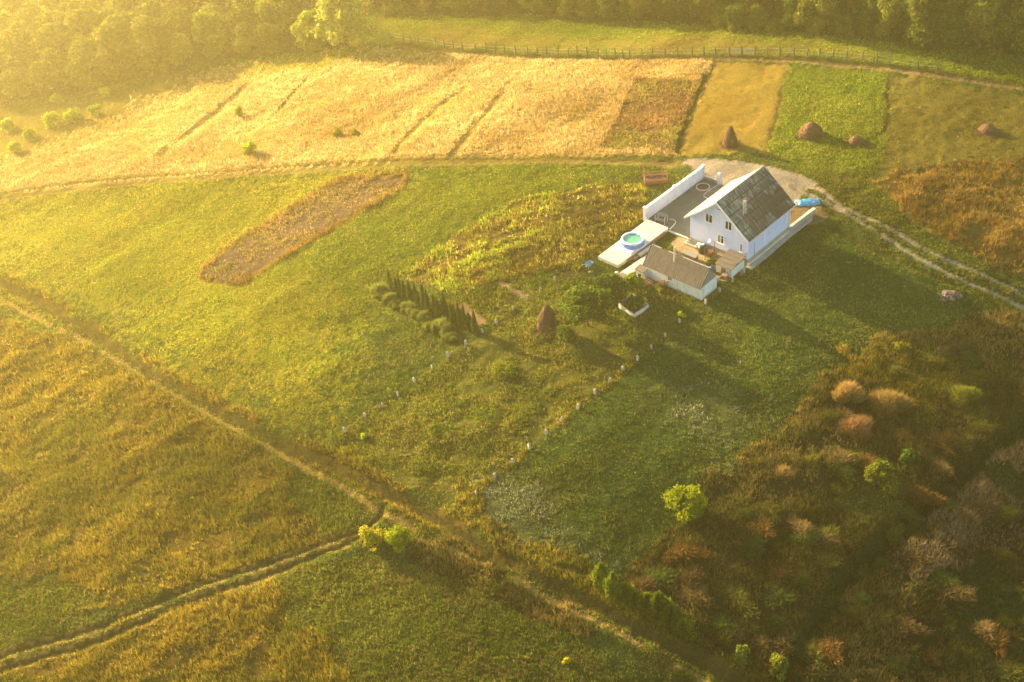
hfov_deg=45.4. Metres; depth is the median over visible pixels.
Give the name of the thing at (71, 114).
bush
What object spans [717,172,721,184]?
gate pillar
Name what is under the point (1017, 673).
weed clump
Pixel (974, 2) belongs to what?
forest tree
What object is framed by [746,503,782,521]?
weed clump
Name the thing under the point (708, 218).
window
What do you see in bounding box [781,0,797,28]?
forest tree
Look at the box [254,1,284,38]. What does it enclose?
forest tree
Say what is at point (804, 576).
weed clump
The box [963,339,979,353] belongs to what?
weed clump
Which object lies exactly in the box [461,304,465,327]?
thuja
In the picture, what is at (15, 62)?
forest tree
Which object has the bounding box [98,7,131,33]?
forest tree
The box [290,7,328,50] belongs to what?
broad tree
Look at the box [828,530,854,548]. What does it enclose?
weed clump
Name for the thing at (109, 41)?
forest tree
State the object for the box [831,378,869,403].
reed clump
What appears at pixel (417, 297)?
thuja
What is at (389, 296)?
flowering shrub
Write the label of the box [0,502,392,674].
farm track
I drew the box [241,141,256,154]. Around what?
tree
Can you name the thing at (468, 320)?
thuja
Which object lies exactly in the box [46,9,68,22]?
forest tree
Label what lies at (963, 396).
reed clump
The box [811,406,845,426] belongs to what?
weed clump
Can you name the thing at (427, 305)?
thuja
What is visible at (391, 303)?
flowering shrub
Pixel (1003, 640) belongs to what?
weed clump
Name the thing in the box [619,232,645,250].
swimming pool
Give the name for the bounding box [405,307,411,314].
flowering shrub
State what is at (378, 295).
flowering shrub
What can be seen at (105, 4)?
forest tree
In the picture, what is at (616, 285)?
fruit tree
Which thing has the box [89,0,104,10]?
forest tree
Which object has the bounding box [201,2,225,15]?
forest tree
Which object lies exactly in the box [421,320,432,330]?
flowering shrub
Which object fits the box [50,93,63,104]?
bush
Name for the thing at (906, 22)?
forest tree
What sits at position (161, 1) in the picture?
forest tree
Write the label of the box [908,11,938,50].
forest tree
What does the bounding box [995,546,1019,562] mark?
weed clump
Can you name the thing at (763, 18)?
forest tree
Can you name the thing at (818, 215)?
garden soil
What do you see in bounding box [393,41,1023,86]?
back road
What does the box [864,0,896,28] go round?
forest tree
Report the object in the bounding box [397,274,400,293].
thuja
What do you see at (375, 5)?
forest tree
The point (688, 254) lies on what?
rabbit hutch
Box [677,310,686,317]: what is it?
bush
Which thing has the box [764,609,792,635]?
weed clump
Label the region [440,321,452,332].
flowering shrub
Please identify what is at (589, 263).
wheelbarrow
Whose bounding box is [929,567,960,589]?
weed clump
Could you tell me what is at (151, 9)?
forest tree
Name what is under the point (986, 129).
haystack
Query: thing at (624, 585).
conifer
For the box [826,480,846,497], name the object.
weed clump
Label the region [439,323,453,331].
flowering shrub
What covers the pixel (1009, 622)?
weed clump
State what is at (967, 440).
weed clump
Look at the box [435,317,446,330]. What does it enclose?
flowering shrub
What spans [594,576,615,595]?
conifer
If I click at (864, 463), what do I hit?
weed clump
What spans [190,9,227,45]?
forest tree
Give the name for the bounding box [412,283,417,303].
thuja
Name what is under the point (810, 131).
haystack
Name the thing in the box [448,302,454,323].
thuja
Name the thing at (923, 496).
weed clump
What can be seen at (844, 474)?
weed clump
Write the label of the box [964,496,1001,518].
weed clump
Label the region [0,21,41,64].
forest tree
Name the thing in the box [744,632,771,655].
weed clump
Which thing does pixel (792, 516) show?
weed clump
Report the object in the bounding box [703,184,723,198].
kerbed bed
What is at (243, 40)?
forest tree
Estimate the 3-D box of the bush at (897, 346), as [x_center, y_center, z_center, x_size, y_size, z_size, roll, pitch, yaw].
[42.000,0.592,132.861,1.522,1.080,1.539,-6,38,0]
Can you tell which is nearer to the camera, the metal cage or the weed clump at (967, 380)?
the weed clump at (967, 380)
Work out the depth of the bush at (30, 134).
213.60 m
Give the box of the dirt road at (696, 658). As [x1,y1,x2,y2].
[0,276,749,681]
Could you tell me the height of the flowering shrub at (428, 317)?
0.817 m
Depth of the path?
145.64 m
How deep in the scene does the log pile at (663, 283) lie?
141.90 m
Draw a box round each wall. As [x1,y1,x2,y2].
[642,164,704,220]
[668,230,690,240]
[702,278,716,299]
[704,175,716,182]
[788,207,815,231]
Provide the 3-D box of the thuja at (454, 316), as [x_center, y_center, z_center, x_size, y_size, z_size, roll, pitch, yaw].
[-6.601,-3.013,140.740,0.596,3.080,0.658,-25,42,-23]
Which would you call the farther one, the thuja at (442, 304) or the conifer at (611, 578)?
the thuja at (442, 304)
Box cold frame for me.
[618,294,648,316]
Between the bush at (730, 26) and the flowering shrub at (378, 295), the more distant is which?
the bush at (730, 26)
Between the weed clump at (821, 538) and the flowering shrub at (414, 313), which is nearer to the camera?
the weed clump at (821, 538)
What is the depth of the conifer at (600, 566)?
108.75 m
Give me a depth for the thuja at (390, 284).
148.37 m
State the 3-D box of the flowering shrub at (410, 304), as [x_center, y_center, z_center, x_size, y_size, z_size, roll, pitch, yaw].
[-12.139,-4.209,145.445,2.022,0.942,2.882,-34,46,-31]
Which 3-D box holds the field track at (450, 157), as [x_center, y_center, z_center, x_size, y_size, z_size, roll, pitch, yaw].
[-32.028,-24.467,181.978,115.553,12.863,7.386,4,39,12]
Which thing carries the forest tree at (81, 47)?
on the ground at (738, 90)
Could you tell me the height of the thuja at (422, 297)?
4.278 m
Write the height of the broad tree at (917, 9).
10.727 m
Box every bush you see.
[0,117,14,131]
[5,141,22,152]
[21,127,39,141]
[40,111,61,128]
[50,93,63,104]
[62,106,83,122]
[87,103,100,116]
[98,86,110,97]
[332,128,342,136]
[351,129,359,135]
[358,525,384,551]
[361,432,366,439]
[383,524,412,553]
[491,359,516,379]
[561,657,570,664]
[655,282,664,293]
[661,483,709,523]
[667,245,673,251]
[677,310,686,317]
[705,258,716,266]
[727,20,738,31]
[732,644,750,665]
[768,652,789,681]
[864,458,898,494]
[891,341,906,351]
[898,448,921,472]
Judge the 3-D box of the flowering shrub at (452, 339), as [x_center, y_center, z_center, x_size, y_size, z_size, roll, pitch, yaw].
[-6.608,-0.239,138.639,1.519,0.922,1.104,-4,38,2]
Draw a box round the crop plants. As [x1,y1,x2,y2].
[201,76,706,294]
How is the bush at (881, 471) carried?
on the ground at (738, 90)
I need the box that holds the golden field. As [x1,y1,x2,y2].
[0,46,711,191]
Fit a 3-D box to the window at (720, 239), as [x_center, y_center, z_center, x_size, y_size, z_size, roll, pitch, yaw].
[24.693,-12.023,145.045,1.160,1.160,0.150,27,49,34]
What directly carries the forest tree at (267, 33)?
on the ground at (738, 90)
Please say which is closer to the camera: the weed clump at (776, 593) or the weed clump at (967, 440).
the weed clump at (776, 593)
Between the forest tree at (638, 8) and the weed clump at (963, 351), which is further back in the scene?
the forest tree at (638, 8)
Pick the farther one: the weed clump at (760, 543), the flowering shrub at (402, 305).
the flowering shrub at (402, 305)
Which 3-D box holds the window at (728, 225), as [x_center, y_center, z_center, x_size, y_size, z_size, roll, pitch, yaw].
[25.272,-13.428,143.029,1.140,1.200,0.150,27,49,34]
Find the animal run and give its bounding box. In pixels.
[643,276,664,286]
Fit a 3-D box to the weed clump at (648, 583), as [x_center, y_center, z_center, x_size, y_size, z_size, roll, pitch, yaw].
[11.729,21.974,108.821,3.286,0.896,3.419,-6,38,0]
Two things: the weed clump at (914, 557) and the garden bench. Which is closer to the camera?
the weed clump at (914, 557)
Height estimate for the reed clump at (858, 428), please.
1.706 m
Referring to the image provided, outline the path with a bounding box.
[620,255,646,274]
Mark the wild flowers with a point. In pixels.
(545, 496)
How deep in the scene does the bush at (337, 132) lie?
190.05 m
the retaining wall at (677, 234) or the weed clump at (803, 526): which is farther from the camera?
the retaining wall at (677, 234)
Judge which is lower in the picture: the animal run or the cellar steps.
the animal run
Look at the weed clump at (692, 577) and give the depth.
109.67 m
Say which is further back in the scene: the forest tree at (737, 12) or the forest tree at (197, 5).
the forest tree at (197, 5)
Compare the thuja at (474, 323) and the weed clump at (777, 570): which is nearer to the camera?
the weed clump at (777, 570)
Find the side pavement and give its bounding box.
[745,215,812,269]
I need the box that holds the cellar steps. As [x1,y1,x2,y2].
[684,240,700,249]
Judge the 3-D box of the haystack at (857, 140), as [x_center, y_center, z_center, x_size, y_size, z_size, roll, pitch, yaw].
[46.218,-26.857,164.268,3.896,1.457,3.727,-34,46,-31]
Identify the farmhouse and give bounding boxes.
[684,165,795,265]
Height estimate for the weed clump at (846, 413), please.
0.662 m
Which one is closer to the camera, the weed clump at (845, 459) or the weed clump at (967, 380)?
the weed clump at (845, 459)
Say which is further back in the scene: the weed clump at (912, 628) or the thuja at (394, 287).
the thuja at (394, 287)
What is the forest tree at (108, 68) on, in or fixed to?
on the ground at (738, 90)
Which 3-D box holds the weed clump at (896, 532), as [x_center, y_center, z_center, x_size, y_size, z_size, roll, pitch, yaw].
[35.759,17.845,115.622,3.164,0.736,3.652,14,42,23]
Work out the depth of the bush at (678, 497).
113.97 m
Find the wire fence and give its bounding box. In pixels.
[388,29,938,70]
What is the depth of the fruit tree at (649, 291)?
139.73 m
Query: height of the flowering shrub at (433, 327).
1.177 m
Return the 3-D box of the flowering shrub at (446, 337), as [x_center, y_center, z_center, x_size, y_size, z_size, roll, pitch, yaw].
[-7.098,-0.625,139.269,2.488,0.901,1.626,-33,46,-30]
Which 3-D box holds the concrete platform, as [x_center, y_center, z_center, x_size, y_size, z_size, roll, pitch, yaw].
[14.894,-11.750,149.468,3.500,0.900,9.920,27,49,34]
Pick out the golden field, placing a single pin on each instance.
(545, 65)
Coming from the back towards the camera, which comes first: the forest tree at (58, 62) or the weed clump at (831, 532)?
the forest tree at (58, 62)
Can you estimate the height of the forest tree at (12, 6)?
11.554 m
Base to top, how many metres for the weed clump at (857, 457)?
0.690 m
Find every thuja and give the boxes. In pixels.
[387,269,390,290]
[387,278,393,291]
[392,277,399,292]
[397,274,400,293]
[400,280,405,297]
[406,280,412,301]
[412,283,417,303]
[414,289,420,304]
[420,283,425,309]
[424,288,431,310]
[431,295,434,312]
[434,296,440,316]
[440,292,445,317]
[444,302,449,318]
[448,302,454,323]
[452,305,456,323]
[456,302,462,324]
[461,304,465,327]
[465,312,471,330]
[471,311,479,332]
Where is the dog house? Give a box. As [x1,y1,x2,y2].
[634,264,647,279]
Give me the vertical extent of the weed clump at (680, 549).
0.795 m
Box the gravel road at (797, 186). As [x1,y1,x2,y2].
[788,179,1023,309]
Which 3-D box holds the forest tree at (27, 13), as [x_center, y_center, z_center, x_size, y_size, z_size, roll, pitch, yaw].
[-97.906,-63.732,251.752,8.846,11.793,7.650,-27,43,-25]
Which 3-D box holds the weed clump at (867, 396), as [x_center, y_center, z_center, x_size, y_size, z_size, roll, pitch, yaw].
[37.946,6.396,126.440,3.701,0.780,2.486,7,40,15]
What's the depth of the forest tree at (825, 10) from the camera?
189.90 m
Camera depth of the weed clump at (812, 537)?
113.02 m
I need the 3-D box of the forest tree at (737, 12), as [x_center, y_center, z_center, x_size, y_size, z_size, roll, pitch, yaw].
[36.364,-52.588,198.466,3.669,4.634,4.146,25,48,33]
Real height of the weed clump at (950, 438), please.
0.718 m
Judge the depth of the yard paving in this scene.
154.78 m
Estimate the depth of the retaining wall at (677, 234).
150.20 m
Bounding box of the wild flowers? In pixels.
[458,334,790,579]
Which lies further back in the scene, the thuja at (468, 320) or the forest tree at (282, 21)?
the forest tree at (282, 21)
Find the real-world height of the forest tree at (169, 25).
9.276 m
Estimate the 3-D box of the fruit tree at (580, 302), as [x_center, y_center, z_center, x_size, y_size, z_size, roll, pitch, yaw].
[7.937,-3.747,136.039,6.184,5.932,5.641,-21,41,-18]
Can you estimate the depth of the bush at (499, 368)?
132.59 m
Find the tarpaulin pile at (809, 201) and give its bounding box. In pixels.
[794,197,820,206]
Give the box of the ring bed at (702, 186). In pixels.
[696,183,709,190]
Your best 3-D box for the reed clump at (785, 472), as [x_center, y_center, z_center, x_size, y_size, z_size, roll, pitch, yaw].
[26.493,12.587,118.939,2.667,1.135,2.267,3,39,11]
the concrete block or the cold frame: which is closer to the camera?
the cold frame
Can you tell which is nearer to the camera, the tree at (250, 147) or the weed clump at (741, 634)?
the weed clump at (741, 634)
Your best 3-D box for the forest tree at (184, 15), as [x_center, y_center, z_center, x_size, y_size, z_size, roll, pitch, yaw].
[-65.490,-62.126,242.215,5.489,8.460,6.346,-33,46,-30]
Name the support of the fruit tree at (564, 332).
on the ground at (738, 90)
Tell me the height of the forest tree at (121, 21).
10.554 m
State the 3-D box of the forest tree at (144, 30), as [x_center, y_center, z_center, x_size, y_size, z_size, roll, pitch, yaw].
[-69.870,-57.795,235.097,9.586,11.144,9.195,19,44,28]
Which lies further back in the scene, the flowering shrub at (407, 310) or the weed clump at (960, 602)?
the flowering shrub at (407, 310)
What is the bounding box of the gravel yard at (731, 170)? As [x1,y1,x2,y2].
[685,157,815,209]
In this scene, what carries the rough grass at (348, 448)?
on the ground at (738, 90)
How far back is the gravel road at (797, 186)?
146.86 m
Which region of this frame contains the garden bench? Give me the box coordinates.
[654,212,667,224]
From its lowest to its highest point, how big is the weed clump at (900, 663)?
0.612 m
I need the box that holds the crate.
[721,273,727,281]
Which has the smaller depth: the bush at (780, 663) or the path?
the bush at (780, 663)
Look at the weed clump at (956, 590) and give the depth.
110.39 m
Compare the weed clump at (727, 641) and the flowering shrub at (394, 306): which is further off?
the flowering shrub at (394, 306)
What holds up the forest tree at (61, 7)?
on the ground at (738, 90)
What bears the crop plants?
on the ground at (738, 90)
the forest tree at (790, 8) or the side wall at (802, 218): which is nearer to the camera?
the side wall at (802, 218)
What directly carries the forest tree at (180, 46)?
on the ground at (738, 90)
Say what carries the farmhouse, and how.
on the ground at (738, 90)
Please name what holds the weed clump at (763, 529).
on the ground at (738, 90)
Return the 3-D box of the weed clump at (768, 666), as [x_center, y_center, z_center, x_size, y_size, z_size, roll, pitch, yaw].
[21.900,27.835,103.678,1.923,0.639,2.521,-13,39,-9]
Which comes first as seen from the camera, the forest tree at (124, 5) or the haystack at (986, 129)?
the haystack at (986, 129)
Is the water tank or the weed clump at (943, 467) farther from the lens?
the water tank
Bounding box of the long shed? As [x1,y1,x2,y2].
[643,244,717,300]
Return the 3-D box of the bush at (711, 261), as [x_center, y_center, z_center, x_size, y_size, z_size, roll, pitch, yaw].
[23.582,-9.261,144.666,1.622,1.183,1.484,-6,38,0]
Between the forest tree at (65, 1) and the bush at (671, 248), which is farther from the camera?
the forest tree at (65, 1)
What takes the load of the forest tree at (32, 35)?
on the ground at (738, 90)
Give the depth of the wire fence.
196.19 m
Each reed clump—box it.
[772,461,796,479]
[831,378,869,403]
[831,413,874,443]
[867,385,914,419]
[944,382,982,407]
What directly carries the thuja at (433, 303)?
on the ground at (738, 90)
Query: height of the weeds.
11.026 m
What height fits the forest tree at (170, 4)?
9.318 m
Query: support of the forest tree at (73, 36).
on the ground at (738, 90)
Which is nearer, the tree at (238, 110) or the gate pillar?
the gate pillar
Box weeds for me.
[0,269,1023,681]
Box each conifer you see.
[589,561,610,589]
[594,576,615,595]
[604,571,621,600]
[611,580,635,604]
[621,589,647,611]
[632,591,660,618]
[641,590,674,622]
[653,601,687,631]
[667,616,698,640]
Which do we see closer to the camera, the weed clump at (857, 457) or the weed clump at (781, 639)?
the weed clump at (781, 639)
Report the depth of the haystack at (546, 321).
136.79 m
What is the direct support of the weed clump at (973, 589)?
on the ground at (738, 90)
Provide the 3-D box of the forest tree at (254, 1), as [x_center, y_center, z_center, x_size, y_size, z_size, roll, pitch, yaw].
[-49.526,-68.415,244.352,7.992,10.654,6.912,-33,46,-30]
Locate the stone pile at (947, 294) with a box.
[938,289,962,301]
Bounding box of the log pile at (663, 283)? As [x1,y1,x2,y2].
[660,280,668,286]
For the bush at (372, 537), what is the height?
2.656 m
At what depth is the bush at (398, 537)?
113.31 m
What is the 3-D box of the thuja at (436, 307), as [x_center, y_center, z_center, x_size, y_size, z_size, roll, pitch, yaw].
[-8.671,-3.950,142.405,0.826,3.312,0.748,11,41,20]
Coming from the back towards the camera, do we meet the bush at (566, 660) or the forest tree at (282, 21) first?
the forest tree at (282, 21)
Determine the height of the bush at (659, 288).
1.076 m
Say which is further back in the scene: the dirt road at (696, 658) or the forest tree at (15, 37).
the forest tree at (15, 37)
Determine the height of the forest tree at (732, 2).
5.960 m
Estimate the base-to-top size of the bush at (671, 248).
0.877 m
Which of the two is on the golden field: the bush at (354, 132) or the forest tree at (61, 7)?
the bush at (354, 132)
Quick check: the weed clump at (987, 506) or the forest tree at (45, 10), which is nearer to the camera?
the weed clump at (987, 506)
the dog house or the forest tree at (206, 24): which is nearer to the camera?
the dog house
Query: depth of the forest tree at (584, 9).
213.15 m
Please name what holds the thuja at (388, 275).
on the ground at (738, 90)
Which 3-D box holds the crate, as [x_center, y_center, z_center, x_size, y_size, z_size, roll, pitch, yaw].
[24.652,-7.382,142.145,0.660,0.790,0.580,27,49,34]
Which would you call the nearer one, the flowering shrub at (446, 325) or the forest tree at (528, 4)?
the flowering shrub at (446, 325)
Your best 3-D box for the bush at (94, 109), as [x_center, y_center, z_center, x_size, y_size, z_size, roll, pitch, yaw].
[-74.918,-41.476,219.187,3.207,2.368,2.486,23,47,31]
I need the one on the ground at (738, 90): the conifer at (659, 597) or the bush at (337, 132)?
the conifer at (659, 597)
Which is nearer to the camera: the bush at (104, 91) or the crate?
the crate
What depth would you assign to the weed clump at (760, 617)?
107.31 m
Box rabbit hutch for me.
[682,250,698,260]
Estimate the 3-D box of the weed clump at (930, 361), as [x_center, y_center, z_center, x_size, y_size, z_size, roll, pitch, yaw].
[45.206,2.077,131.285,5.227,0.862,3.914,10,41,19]
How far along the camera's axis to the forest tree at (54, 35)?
237.87 m
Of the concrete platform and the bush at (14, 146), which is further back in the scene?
the bush at (14, 146)
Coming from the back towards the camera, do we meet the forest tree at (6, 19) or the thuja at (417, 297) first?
the forest tree at (6, 19)
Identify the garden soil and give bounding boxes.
[202,44,1023,325]
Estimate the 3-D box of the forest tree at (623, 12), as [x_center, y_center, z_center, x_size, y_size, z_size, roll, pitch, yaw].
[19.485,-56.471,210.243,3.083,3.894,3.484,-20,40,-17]
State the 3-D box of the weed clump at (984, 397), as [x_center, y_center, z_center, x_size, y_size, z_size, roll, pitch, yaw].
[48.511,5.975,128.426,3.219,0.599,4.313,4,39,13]
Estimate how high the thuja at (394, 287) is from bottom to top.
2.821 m
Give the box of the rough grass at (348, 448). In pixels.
[0,0,1023,681]
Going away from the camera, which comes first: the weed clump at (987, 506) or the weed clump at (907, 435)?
the weed clump at (987, 506)
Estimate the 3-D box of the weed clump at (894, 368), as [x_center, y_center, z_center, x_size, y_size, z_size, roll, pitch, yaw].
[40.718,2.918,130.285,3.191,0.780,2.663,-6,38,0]
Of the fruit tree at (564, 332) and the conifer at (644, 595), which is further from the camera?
the fruit tree at (564, 332)
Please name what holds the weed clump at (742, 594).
on the ground at (738, 90)
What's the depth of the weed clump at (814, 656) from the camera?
105.03 m
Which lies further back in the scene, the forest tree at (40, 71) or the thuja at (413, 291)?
the forest tree at (40, 71)
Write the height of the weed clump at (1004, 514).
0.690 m
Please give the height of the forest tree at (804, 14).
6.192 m
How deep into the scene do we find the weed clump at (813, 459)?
119.68 m
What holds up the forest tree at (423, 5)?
on the ground at (738, 90)
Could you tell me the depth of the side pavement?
146.86 m
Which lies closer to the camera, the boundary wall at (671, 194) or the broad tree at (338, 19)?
the boundary wall at (671, 194)
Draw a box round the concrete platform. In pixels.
[598,219,667,267]
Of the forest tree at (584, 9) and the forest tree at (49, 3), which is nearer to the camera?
the forest tree at (584, 9)
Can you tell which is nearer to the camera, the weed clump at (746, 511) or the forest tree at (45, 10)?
the weed clump at (746, 511)
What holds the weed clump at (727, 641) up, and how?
on the ground at (738, 90)
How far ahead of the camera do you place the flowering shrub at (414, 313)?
143.57 m
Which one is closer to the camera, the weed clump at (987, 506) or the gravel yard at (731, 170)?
the weed clump at (987, 506)
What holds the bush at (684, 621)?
on the ground at (738, 90)
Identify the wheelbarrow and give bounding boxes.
[583,260,593,268]
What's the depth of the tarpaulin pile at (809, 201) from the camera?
153.35 m
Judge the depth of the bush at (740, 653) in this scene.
103.73 m
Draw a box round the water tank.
[698,243,706,253]
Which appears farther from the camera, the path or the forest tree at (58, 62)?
the forest tree at (58, 62)
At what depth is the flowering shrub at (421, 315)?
142.87 m
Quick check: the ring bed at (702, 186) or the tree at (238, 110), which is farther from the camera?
the tree at (238, 110)
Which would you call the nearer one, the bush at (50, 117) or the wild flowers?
the wild flowers
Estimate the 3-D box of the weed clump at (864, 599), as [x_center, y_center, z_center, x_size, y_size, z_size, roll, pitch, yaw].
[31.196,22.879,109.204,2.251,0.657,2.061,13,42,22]
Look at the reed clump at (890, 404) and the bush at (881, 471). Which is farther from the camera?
the reed clump at (890, 404)
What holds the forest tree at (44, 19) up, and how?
on the ground at (738, 90)
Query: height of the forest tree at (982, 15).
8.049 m
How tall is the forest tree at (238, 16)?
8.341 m
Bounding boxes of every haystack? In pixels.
[535,305,558,334]
[719,126,740,150]
[796,122,823,143]
[843,135,868,148]
[973,123,1001,137]
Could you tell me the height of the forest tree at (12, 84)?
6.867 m
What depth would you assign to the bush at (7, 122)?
219.62 m
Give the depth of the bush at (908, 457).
119.94 m
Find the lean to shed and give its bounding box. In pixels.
[715,249,745,276]
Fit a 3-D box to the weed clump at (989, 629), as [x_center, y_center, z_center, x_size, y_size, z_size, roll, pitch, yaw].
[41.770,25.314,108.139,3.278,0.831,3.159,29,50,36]
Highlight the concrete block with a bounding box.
[638,244,654,256]
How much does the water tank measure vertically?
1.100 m
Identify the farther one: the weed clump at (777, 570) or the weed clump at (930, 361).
the weed clump at (930, 361)
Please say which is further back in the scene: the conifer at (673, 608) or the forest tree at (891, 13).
the forest tree at (891, 13)
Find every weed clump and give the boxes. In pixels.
[626,575,658,592]
[632,565,679,592]
[661,537,711,563]
[675,582,712,608]
[678,566,706,592]
[709,609,738,640]
[712,578,759,618]
[712,621,746,657]
[713,622,737,658]
[737,532,770,560]
[738,506,756,520]
[744,512,776,538]
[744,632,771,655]
[746,456,768,471]
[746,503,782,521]
[746,610,765,624]
[759,659,776,681]
[762,578,798,611]
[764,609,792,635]
[766,556,804,587]
[769,628,794,655]
[775,511,800,532]
[785,514,815,543]
[786,528,818,548]
[788,634,810,663]
[790,563,815,586]
[790,577,810,594]
[796,634,828,678]
[800,453,820,471]
[806,635,846,664]
[809,547,842,569]
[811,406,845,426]
[812,522,841,557]
[814,528,841,547]
[825,444,858,466]
[826,458,857,490]
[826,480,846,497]
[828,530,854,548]
[832,401,856,419]
[842,449,867,468]
[848,588,872,605]
[854,450,876,472]
[866,394,876,408]
[883,653,909,674]
[884,361,910,377]
[886,522,906,546]
[890,428,914,441]
[890,540,941,567]
[893,614,934,639]
[897,403,917,418]
[898,482,948,507]
[912,349,958,369]
[919,644,942,666]
[922,427,954,456]
[924,455,953,476]
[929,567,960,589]
[931,574,975,601]
[938,494,962,511]
[940,427,963,450]
[950,338,977,365]
[951,350,983,366]
[954,433,974,454]
[954,597,974,606]
[958,584,976,606]
[960,372,981,388]
[962,416,995,433]
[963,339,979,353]
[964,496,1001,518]
[966,616,1001,645]
[968,388,988,409]
[986,627,1010,657]
[989,500,1019,528]
[990,656,1023,681]
[992,610,1015,629]
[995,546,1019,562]
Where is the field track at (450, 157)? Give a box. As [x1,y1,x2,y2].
[0,155,684,198]
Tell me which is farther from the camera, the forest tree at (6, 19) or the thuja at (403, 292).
the forest tree at (6, 19)
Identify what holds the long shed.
on the ground at (738, 90)
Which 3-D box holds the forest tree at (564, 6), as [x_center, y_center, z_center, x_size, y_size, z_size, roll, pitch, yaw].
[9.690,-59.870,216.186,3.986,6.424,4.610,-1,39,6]
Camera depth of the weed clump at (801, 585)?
109.40 m
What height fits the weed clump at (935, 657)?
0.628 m
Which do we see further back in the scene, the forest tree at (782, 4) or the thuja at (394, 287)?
the forest tree at (782, 4)
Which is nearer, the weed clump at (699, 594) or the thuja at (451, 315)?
the weed clump at (699, 594)
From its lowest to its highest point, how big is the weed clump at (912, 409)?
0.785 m
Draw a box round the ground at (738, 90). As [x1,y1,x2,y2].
[0,0,1023,681]
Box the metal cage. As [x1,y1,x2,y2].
[643,162,667,185]
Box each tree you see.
[0,0,33,14]
[0,10,15,27]
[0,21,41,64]
[0,52,33,84]
[0,70,30,99]
[12,0,44,42]
[26,25,35,47]
[29,59,57,92]
[31,13,70,60]
[34,20,72,60]
[37,47,69,83]
[39,0,62,9]
[41,5,50,13]
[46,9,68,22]
[51,3,69,12]
[57,0,86,4]
[64,6,100,39]
[66,0,101,29]
[66,34,96,75]
[69,32,82,60]
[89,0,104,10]
[90,23,138,67]
[92,51,120,86]
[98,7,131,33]
[101,0,139,13]
[102,11,133,51]
[106,0,137,13]
[127,14,173,62]
[128,0,163,27]
[139,0,166,4]
[157,13,189,49]
[162,0,194,17]
[164,6,192,39]
[168,32,192,66]
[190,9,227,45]
[191,0,226,27]
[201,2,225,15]
[219,6,256,38]
[224,0,258,28]
[230,22,256,54]
[234,105,244,116]
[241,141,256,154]
[250,0,286,12]
[252,0,286,28]
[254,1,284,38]
[254,22,279,52]
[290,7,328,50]
[309,0,379,45]
[366,0,382,12]
[418,0,432,11]
[520,0,537,11]
[555,324,573,342]
[556,0,576,17]
[560,281,615,325]
[574,0,595,19]
[591,271,628,305]
[593,0,617,21]
[615,0,631,22]
[623,272,644,291]
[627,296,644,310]
[628,0,652,20]
[642,284,656,298]
[724,3,747,29]
[727,0,749,8]
[734,0,761,15]
[748,3,769,30]
[780,0,801,13]
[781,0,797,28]
[792,0,820,33]
[808,0,838,33]
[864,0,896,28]
[874,0,903,38]
[896,0,909,30]
[903,0,911,32]
[903,0,948,49]
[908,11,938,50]
[963,0,1005,11]
[964,0,1002,48]
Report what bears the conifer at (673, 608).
on the ground at (738, 90)
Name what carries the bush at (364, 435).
on the ground at (738, 90)
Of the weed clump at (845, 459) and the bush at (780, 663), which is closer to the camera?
the bush at (780, 663)
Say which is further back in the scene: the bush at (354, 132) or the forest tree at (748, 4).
the forest tree at (748, 4)
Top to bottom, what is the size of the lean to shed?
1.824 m
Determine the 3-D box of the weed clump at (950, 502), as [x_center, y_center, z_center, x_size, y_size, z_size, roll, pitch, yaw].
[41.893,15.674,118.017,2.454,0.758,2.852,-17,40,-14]
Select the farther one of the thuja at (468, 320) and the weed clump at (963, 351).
the thuja at (468, 320)
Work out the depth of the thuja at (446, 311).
141.65 m
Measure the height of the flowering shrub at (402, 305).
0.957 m
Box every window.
[704,213,712,224]
[716,234,723,244]
[724,220,731,231]
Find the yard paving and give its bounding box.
[648,179,716,237]
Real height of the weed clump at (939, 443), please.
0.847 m
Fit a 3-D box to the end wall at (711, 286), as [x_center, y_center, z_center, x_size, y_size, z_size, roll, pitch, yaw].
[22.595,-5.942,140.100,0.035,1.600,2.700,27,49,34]
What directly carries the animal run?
on the ground at (738, 90)
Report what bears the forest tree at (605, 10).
on the ground at (738, 90)
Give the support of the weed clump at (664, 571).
on the ground at (738, 90)
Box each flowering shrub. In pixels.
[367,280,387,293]
[372,288,390,298]
[381,290,397,303]
[387,297,399,306]
[391,301,398,310]
[399,301,408,308]
[402,299,419,309]
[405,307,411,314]
[410,309,419,318]
[415,309,429,322]
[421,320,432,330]
[423,315,431,321]
[429,321,437,333]
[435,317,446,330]
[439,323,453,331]
[439,328,447,336]
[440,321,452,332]
[442,330,456,341]
[448,335,458,342]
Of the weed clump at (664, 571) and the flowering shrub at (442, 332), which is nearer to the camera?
the weed clump at (664, 571)
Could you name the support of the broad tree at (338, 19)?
on the ground at (738, 90)
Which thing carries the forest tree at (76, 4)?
on the ground at (738, 90)
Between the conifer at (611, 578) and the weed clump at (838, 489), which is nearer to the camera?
the conifer at (611, 578)
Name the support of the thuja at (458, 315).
on the ground at (738, 90)
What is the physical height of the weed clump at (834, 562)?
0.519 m
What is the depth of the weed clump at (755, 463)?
119.68 m
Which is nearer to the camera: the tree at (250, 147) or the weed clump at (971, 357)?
the weed clump at (971, 357)
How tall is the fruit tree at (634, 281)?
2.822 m

